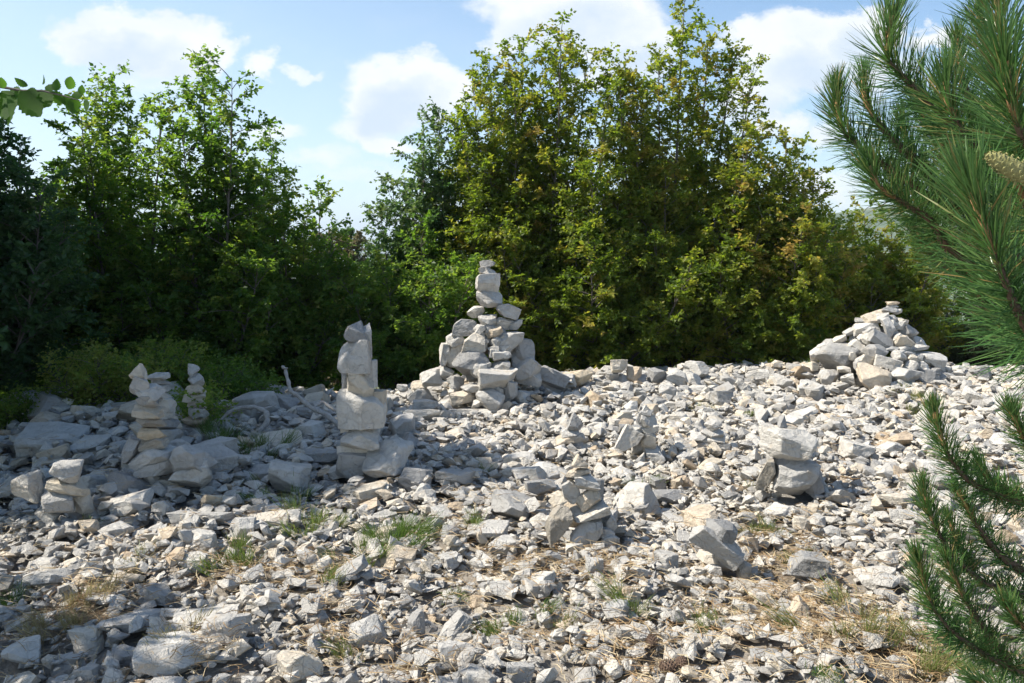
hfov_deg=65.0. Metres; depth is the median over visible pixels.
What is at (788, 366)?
stone
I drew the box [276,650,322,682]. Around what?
stone
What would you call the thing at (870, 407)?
stone
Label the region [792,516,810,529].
stone
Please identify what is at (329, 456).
stone
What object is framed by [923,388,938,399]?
stone
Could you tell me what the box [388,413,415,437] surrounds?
stone
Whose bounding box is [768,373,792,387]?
stone
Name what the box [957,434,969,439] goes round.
stone
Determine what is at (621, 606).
stone
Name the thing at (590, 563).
stone
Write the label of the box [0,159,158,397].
deciduous tree
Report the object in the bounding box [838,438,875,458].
stone
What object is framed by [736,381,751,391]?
stone
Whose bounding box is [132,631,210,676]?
stone
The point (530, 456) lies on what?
stone
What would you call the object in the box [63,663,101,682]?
stone
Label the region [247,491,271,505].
stone
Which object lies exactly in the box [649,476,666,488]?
stone
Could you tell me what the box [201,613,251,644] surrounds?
stone
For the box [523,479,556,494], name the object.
stone
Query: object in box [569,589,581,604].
stone
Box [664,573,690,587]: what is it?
stone
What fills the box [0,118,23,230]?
deciduous tree
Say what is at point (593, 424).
stone
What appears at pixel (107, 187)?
deciduous tree
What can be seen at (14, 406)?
shrub
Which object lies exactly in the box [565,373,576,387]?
stone
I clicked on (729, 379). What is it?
stone
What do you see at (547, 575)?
stone
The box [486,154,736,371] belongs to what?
deciduous tree
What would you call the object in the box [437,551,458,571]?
stone
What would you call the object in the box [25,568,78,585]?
stone
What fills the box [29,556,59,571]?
stone
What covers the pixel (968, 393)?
stone
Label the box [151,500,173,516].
stone
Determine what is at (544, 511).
stone
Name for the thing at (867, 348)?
cairn
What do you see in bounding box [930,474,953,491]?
stone
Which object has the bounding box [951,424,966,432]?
stone
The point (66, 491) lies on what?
cairn
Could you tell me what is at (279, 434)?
stone
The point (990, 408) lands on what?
stone
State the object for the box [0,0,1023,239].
sky
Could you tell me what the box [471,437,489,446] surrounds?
stone
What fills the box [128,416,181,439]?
stone
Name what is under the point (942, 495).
stone
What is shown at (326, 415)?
dead branch
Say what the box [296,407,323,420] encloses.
stone
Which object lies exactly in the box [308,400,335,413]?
dead branch
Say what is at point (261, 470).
stone
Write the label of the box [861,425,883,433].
stone
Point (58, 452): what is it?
stone
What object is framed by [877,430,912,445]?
stone
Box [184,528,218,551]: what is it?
stone
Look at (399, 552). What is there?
stone
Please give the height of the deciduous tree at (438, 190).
4.342 m
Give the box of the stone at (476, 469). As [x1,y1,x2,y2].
[463,467,482,475]
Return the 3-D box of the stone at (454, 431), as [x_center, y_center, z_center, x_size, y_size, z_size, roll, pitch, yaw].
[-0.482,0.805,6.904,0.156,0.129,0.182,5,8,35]
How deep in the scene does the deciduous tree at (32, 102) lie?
2.62 m
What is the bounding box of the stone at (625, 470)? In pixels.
[617,466,636,478]
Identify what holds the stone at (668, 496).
on the limestone rubble
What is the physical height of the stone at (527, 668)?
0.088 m
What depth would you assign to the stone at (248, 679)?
2.98 m
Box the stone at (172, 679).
[149,676,185,682]
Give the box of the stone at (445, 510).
[430,504,451,522]
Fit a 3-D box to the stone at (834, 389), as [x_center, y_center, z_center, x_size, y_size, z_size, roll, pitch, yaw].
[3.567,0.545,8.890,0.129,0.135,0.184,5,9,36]
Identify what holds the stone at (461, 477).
on the limestone rubble
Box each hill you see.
[154,238,467,257]
[826,204,1023,325]
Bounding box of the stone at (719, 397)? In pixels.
[708,391,732,404]
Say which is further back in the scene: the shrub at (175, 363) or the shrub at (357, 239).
the shrub at (357, 239)
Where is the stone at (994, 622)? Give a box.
[983,618,999,630]
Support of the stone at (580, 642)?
on the ground at (132, 640)
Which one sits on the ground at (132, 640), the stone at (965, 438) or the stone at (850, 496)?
the stone at (850, 496)
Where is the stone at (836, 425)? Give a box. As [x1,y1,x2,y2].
[827,421,846,431]
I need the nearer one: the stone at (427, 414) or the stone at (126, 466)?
the stone at (126, 466)
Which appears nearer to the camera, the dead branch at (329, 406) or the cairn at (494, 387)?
the dead branch at (329, 406)
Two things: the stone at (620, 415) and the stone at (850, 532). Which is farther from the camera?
the stone at (620, 415)
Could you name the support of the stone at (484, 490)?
on the limestone rubble
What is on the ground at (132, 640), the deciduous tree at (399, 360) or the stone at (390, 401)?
the deciduous tree at (399, 360)
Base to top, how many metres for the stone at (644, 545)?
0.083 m
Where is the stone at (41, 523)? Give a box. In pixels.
[38,520,58,528]
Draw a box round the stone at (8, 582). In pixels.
[0,574,14,592]
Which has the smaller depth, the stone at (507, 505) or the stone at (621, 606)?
the stone at (621, 606)
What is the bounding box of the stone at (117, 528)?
[98,521,133,535]
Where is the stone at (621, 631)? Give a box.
[615,624,638,638]
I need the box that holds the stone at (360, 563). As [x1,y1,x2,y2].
[335,554,368,581]
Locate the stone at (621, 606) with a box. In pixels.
[606,599,628,619]
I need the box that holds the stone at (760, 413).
[754,406,767,420]
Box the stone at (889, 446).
[876,441,904,457]
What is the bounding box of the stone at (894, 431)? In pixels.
[884,430,898,432]
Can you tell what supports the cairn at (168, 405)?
on the limestone rubble
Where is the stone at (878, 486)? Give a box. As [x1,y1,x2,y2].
[869,483,886,490]
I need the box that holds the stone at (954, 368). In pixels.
[949,365,968,372]
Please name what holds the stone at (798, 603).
on the limestone rubble
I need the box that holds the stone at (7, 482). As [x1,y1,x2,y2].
[0,476,44,498]
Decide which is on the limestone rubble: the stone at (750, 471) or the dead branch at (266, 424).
the dead branch at (266, 424)
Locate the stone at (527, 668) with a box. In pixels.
[506,661,534,682]
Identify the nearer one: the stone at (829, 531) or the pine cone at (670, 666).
the pine cone at (670, 666)
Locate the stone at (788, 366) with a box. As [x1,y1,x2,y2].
[785,363,800,369]
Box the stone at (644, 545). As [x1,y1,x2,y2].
[640,543,654,551]
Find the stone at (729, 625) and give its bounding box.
[725,620,735,627]
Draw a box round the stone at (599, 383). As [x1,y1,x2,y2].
[595,382,604,385]
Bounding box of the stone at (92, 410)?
[70,405,101,419]
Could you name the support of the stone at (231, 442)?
on the limestone rubble
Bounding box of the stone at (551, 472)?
[531,461,567,479]
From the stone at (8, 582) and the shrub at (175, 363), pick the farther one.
the shrub at (175, 363)
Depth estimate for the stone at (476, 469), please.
5.64 m
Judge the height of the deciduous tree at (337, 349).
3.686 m
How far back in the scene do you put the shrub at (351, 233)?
33.55 m
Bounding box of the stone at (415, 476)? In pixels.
[397,466,432,491]
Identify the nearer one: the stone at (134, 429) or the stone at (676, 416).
the stone at (134, 429)
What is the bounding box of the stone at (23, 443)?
[14,421,89,457]
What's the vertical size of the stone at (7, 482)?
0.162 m
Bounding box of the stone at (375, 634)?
[348,614,387,649]
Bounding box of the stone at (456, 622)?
[435,610,472,640]
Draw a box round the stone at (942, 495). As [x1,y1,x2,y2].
[929,490,953,511]
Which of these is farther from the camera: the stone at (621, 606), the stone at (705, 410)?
the stone at (705, 410)
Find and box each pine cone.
[646,635,658,647]
[659,658,677,674]
[675,655,687,669]
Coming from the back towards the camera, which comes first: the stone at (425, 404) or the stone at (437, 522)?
the stone at (425, 404)
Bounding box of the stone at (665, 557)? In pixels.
[648,549,678,573]
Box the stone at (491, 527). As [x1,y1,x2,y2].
[466,519,509,538]
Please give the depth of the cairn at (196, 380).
6.36 m
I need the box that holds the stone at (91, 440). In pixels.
[70,434,111,455]
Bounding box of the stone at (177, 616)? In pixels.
[172,603,241,630]
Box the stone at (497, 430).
[491,426,503,434]
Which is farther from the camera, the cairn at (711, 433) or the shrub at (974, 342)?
the shrub at (974, 342)
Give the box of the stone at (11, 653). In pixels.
[1,635,40,663]
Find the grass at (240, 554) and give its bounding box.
[0,382,1004,682]
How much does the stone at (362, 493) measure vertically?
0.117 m
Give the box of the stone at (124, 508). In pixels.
[108,488,153,516]
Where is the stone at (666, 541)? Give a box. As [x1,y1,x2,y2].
[661,538,672,549]
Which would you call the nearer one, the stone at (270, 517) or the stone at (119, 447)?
the stone at (270, 517)
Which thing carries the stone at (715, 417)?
on the limestone rubble
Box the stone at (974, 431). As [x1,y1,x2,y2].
[970,429,978,434]
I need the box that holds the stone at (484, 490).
[481,486,491,498]
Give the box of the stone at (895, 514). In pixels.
[889,508,916,520]
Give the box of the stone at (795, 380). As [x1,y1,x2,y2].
[790,377,799,385]
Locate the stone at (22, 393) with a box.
[5,390,33,413]
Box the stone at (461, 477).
[435,468,475,483]
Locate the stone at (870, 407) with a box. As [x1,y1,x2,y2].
[866,403,877,411]
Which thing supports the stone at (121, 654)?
on the limestone rubble
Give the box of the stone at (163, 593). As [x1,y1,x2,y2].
[142,582,175,606]
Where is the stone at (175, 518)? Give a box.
[166,510,235,526]
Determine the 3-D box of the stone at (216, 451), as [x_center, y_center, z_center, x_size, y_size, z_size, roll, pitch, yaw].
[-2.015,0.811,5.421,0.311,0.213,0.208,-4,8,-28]
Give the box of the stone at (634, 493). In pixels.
[612,481,660,518]
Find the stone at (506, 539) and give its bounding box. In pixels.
[488,535,516,556]
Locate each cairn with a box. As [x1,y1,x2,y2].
[10,459,93,523]
[121,363,217,486]
[147,372,183,440]
[181,364,211,435]
[328,320,413,482]
[397,260,570,418]
[545,454,619,556]
[555,412,584,448]
[614,404,665,464]
[689,518,751,578]
[690,418,730,454]
[756,412,825,494]
[805,301,954,389]
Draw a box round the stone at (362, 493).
[352,481,386,503]
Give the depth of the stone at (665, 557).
3.98 m
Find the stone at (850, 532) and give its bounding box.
[846,526,859,535]
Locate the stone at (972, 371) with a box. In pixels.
[968,365,991,378]
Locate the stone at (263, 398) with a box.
[230,391,279,421]
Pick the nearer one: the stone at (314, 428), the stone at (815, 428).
the stone at (314, 428)
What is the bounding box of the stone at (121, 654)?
[111,644,134,668]
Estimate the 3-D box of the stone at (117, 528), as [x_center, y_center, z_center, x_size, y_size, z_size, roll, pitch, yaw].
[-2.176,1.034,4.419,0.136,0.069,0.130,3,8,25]
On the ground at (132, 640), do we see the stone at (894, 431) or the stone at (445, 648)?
the stone at (445, 648)
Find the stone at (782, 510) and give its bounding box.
[763,502,792,519]
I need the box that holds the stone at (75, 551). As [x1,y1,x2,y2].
[71,547,86,555]
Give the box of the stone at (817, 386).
[799,379,823,400]
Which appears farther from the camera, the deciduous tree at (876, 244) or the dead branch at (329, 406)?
the deciduous tree at (876, 244)
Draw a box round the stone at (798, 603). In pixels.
[786,595,811,618]
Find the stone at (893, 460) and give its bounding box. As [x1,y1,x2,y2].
[886,459,899,464]
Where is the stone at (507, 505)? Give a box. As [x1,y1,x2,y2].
[491,489,531,520]
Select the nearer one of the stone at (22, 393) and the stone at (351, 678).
the stone at (351, 678)
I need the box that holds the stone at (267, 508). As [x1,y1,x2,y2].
[265,502,281,510]
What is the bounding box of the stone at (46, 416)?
[29,411,61,422]
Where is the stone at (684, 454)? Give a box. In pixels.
[676,450,693,459]
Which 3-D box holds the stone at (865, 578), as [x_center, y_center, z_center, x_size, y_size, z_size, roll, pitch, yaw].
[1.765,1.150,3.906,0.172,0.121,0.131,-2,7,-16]
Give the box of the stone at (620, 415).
[606,412,631,422]
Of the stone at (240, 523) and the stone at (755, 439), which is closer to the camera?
the stone at (240, 523)
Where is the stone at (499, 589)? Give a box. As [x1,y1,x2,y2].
[489,580,519,600]
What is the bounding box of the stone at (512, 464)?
[508,461,522,467]
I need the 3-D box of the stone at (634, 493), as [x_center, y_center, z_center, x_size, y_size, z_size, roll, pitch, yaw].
[0.786,1.036,5.202,0.318,0.279,0.192,6,9,40]
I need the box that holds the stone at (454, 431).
[445,427,464,440]
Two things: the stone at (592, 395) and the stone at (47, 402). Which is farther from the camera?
the stone at (592, 395)
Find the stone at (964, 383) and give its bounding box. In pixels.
[960,379,971,388]
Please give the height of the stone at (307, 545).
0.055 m
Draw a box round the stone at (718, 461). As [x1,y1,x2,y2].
[697,457,723,473]
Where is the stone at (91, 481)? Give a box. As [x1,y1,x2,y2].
[78,474,106,494]
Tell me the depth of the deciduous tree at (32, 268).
7.74 m
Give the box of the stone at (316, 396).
[304,391,330,403]
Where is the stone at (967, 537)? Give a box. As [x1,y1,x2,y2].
[939,518,975,539]
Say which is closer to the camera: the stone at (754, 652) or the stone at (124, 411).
the stone at (754, 652)
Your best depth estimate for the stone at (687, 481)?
5.56 m
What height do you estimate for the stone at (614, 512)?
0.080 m
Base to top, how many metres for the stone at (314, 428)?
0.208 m
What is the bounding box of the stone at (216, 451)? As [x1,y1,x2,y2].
[194,443,238,474]
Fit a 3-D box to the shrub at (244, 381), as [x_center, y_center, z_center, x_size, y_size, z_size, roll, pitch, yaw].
[-2.770,0.378,7.968,1.176,0.622,1.110,0,7,0]
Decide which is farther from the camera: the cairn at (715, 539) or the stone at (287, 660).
the cairn at (715, 539)
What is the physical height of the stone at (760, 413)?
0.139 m
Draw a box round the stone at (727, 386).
[714,381,734,391]
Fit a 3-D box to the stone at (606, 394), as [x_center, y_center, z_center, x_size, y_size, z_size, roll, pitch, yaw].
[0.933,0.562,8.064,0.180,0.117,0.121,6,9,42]
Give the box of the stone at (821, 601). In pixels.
[811,593,827,603]
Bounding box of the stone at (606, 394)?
[599,393,612,400]
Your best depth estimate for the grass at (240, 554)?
3.62 m
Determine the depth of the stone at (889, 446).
6.23 m
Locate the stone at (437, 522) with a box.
[426,518,442,529]
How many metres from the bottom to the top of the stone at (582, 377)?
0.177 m
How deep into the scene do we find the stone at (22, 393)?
7.78 m
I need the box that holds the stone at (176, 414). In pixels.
[175,412,183,421]
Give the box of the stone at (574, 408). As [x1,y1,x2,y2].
[569,406,582,414]
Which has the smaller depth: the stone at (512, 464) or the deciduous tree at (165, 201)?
the stone at (512, 464)
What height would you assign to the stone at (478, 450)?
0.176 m
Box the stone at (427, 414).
[403,410,440,419]
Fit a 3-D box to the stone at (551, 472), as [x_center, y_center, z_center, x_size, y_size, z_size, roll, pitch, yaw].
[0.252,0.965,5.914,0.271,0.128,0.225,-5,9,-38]
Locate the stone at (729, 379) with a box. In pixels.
[719,375,736,384]
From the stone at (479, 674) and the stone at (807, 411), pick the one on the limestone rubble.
the stone at (807, 411)
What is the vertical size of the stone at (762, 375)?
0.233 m
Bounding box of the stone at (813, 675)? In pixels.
[810,664,826,679]
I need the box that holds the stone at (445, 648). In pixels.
[438,640,473,671]
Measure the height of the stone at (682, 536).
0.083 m
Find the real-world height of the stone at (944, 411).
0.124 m
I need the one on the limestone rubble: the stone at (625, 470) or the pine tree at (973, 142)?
the stone at (625, 470)
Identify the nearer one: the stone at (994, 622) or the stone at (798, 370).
the stone at (994, 622)
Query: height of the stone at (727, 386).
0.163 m
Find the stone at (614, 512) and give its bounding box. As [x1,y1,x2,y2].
[610,509,617,521]
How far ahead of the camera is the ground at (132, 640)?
3.68 m
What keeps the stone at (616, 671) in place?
on the ground at (132, 640)
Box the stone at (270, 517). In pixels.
[256,509,289,526]
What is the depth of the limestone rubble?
4.47 m
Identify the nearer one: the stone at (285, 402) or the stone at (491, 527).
the stone at (491, 527)
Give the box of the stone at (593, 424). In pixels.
[587,422,601,427]
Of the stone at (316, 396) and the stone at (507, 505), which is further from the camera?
the stone at (316, 396)
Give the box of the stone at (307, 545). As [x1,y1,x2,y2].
[293,541,312,554]
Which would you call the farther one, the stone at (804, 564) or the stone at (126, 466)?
the stone at (126, 466)
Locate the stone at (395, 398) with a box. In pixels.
[387,394,398,401]
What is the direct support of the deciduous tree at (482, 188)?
on the ground at (132, 640)
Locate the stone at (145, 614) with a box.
[95,608,160,632]
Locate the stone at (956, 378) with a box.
[950,376,967,380]
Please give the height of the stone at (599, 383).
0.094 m
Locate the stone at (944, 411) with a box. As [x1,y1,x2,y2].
[939,409,950,418]
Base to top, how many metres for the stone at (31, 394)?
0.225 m
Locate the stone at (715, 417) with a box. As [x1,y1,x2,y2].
[706,416,723,427]
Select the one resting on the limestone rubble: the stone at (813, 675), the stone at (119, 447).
the stone at (119, 447)
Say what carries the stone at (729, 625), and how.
on the limestone rubble
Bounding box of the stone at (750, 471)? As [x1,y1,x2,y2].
[742,466,759,479]
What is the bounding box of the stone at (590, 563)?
[585,557,603,573]
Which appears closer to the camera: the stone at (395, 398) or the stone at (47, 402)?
the stone at (47, 402)
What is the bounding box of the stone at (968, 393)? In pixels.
[961,385,981,402]
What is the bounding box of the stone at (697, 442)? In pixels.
[685,437,706,448]
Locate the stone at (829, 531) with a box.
[823,525,841,536]
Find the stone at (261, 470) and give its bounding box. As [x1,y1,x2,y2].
[249,463,269,483]
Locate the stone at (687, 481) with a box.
[672,475,693,489]
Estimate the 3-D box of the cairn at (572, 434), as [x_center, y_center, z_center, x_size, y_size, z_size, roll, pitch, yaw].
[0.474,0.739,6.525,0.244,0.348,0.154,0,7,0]
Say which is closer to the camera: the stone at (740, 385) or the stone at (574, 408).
the stone at (574, 408)
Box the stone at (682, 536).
[676,529,694,546]
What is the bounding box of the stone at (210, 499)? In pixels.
[201,495,236,507]
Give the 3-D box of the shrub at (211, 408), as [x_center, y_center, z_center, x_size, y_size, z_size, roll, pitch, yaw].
[-2.660,0.554,6.792,0.740,0.573,1.258,-3,8,-24]
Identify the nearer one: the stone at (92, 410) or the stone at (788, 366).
the stone at (92, 410)
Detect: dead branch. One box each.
[216,404,276,432]
[281,365,346,433]
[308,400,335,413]
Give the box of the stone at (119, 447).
[108,440,126,453]
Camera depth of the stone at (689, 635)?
3.21 m
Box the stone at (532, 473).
[510,466,547,481]
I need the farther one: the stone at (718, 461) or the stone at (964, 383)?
the stone at (964, 383)
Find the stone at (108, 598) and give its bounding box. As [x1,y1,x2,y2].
[96,594,116,604]
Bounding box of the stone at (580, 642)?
[571,628,587,645]
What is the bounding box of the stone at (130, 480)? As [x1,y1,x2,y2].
[103,471,151,496]
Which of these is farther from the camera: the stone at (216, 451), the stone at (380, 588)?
the stone at (216, 451)
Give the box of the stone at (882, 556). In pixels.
[875,550,898,565]
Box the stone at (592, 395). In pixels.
[584,390,608,407]
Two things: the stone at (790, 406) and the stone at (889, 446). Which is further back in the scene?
the stone at (790, 406)
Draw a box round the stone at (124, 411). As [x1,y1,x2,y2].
[116,400,137,421]
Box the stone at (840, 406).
[836,405,849,412]
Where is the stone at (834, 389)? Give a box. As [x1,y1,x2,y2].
[827,385,840,393]
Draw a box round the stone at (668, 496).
[653,489,689,506]
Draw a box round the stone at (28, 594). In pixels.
[10,589,30,596]
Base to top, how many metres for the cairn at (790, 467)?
0.557 m
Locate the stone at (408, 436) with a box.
[402,432,418,449]
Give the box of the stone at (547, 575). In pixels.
[521,571,555,597]
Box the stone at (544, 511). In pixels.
[529,509,550,518]
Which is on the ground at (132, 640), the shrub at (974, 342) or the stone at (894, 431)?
the shrub at (974, 342)
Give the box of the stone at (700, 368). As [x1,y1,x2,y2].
[683,360,708,376]
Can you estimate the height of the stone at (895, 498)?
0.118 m
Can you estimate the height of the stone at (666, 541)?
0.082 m
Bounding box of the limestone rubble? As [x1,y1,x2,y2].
[0,360,1023,682]
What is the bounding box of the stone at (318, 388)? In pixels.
[303,384,325,396]
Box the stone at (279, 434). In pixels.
[250,429,302,458]
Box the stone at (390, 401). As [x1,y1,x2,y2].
[387,397,394,411]
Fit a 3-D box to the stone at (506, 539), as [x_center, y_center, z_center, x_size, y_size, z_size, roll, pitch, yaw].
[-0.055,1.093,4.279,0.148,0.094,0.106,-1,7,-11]
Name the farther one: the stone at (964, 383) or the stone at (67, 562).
the stone at (964, 383)
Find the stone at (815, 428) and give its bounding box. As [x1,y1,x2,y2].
[811,427,823,434]
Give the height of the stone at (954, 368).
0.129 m
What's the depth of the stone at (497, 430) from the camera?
7.04 m
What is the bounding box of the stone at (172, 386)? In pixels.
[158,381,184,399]
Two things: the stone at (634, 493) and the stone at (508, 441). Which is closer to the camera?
the stone at (634, 493)
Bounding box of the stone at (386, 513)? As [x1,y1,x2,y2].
[369,509,396,521]
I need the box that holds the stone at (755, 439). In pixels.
[745,433,759,448]
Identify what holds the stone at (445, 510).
on the ground at (132, 640)
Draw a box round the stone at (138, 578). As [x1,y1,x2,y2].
[106,572,145,586]
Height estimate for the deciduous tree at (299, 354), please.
3.743 m
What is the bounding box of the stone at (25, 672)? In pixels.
[16,671,34,676]
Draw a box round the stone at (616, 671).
[603,656,622,679]
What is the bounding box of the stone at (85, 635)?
[67,625,103,655]
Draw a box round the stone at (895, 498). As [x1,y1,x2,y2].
[877,493,911,508]
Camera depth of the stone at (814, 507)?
4.88 m
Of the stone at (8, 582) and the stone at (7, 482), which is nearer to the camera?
the stone at (8, 582)
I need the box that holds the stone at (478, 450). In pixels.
[462,443,488,456]
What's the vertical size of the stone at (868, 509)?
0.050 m
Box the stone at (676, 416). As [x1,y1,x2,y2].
[669,411,687,421]
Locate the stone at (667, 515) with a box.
[662,511,683,522]
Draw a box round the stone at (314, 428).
[295,420,326,439]
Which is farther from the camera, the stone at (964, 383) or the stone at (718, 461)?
the stone at (964, 383)
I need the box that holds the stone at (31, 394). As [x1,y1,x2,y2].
[17,391,46,403]
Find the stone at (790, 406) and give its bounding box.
[778,401,795,411]
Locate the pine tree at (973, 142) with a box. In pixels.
[806,0,1023,682]
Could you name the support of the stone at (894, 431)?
on the limestone rubble
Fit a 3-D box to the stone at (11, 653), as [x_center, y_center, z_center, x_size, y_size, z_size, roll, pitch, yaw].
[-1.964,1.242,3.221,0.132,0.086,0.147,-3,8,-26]
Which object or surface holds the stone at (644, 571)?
on the limestone rubble
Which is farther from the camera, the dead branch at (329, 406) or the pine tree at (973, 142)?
the dead branch at (329, 406)
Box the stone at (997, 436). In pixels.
[989,432,1023,450]
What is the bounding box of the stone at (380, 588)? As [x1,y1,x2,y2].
[375,582,386,596]
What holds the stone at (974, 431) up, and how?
on the limestone rubble
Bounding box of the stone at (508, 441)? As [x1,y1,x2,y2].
[504,439,510,446]
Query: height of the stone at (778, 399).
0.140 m
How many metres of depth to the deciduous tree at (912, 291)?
11.86 m
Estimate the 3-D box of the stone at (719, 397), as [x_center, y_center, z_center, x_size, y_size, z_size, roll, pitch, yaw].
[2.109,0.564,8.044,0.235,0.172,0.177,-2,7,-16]
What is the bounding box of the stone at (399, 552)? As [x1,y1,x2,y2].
[380,544,416,569]
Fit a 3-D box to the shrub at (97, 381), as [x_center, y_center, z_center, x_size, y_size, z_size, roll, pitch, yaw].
[-3.694,0.284,7.241,1.231,0.720,1.277,-2,7,-16]
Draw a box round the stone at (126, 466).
[121,450,130,469]
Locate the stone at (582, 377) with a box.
[563,370,592,385]
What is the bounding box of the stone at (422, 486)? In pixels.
[411,483,436,497]
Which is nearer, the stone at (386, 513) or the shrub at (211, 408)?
the stone at (386, 513)
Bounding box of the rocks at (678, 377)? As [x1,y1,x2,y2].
[605,359,705,414]
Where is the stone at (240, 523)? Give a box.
[230,517,256,538]
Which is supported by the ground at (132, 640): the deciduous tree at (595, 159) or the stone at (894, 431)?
the deciduous tree at (595, 159)
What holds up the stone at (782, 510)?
on the limestone rubble
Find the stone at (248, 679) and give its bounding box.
[241,676,257,682]
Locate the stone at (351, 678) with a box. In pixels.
[337,673,360,682]
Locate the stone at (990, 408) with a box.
[985,395,1003,412]
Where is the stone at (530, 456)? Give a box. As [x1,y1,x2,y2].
[503,451,535,465]
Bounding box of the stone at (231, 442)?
[191,436,239,453]
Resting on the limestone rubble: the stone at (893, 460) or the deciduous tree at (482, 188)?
the stone at (893, 460)
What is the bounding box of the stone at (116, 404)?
[111,402,125,407]
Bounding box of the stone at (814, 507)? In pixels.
[807,502,819,515]
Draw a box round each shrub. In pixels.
[0,379,59,429]
[14,337,170,406]
[113,329,224,393]
[167,376,242,425]
[182,348,285,399]
[295,229,394,390]
[319,225,367,277]
[927,296,1006,366]
[960,302,1023,364]
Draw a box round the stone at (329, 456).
[305,448,337,462]
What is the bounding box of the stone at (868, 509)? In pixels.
[861,504,877,514]
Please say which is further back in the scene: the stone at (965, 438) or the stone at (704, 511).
the stone at (965, 438)
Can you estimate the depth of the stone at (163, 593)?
3.62 m
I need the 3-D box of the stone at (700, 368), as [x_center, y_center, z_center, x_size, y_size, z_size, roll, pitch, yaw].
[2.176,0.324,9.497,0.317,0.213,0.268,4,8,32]
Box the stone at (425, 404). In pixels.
[413,399,441,409]
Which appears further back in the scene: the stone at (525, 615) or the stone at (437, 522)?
the stone at (437, 522)
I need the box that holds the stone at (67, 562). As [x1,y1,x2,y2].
[63,556,87,569]
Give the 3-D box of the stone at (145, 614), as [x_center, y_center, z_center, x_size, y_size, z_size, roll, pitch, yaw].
[-1.627,1.205,3.451,0.246,0.060,0.204,0,7,0]
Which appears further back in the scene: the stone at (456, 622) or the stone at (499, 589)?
the stone at (499, 589)
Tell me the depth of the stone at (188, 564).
3.95 m
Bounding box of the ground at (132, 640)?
[0,260,1023,682]
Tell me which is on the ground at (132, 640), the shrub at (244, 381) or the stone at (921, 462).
the stone at (921, 462)
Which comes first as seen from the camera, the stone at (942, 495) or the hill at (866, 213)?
the stone at (942, 495)
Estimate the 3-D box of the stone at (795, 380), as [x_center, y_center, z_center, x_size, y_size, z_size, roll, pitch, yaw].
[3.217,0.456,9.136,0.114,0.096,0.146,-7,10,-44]
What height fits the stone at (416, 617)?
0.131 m
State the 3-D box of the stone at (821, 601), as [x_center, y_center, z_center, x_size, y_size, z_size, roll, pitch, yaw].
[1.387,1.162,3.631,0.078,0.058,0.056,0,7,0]
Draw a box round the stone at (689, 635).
[683,634,696,640]
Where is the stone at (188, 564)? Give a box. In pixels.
[180,551,210,568]
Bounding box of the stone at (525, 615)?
[516,611,529,630]
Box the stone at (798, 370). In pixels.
[789,366,811,380]
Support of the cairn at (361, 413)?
on the limestone rubble
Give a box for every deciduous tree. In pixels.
[0,75,88,125]
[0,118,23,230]
[0,119,113,398]
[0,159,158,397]
[0,325,9,365]
[37,59,216,387]
[80,178,213,275]
[84,44,306,388]
[151,220,359,389]
[210,118,366,390]
[320,209,495,389]
[337,96,487,389]
[415,8,653,370]
[430,125,571,375]
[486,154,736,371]
[568,0,788,367]
[571,130,701,369]
[630,188,842,364]
[675,168,807,365]
[695,124,872,364]
[807,242,970,361]
[815,193,980,365]
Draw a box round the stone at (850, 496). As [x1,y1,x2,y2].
[828,489,857,503]
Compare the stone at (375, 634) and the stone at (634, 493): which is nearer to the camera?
the stone at (375, 634)
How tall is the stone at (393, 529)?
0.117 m
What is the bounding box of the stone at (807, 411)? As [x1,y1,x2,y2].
[785,406,818,422]
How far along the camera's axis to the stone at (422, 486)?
5.21 m
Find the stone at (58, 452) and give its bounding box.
[36,443,72,459]
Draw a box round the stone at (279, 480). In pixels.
[267,460,311,491]
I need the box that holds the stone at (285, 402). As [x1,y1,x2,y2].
[275,393,302,410]
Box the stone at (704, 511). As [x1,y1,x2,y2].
[683,504,717,526]
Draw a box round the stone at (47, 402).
[27,393,70,419]
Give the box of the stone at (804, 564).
[787,550,829,579]
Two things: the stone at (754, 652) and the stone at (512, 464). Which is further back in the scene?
the stone at (512, 464)
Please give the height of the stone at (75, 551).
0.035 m
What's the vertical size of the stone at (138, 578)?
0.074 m
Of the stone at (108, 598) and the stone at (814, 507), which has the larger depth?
the stone at (814, 507)
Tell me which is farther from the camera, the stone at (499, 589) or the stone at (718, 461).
the stone at (718, 461)
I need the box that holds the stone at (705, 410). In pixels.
[699,408,713,415]
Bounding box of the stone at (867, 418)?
[856,417,871,422]
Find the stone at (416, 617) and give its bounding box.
[407,608,424,637]
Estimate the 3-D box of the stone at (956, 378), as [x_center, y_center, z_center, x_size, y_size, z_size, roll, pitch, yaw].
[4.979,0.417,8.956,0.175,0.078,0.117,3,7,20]
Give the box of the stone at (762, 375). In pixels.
[746,369,769,384]
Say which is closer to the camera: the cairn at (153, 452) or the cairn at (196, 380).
the cairn at (153, 452)
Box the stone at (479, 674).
[465,663,497,682]
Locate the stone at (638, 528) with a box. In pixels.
[634,520,654,530]
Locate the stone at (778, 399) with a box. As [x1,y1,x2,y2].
[773,397,784,401]
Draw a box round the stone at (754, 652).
[750,648,777,659]
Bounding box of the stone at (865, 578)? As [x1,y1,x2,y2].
[852,565,895,592]
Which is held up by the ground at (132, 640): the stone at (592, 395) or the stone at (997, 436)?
the stone at (592, 395)
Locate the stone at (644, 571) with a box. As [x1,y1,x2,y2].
[629,566,648,576]
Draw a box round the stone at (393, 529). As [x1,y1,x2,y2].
[375,526,399,537]
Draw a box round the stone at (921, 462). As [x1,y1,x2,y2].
[916,459,944,474]
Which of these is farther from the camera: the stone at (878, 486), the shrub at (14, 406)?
the shrub at (14, 406)

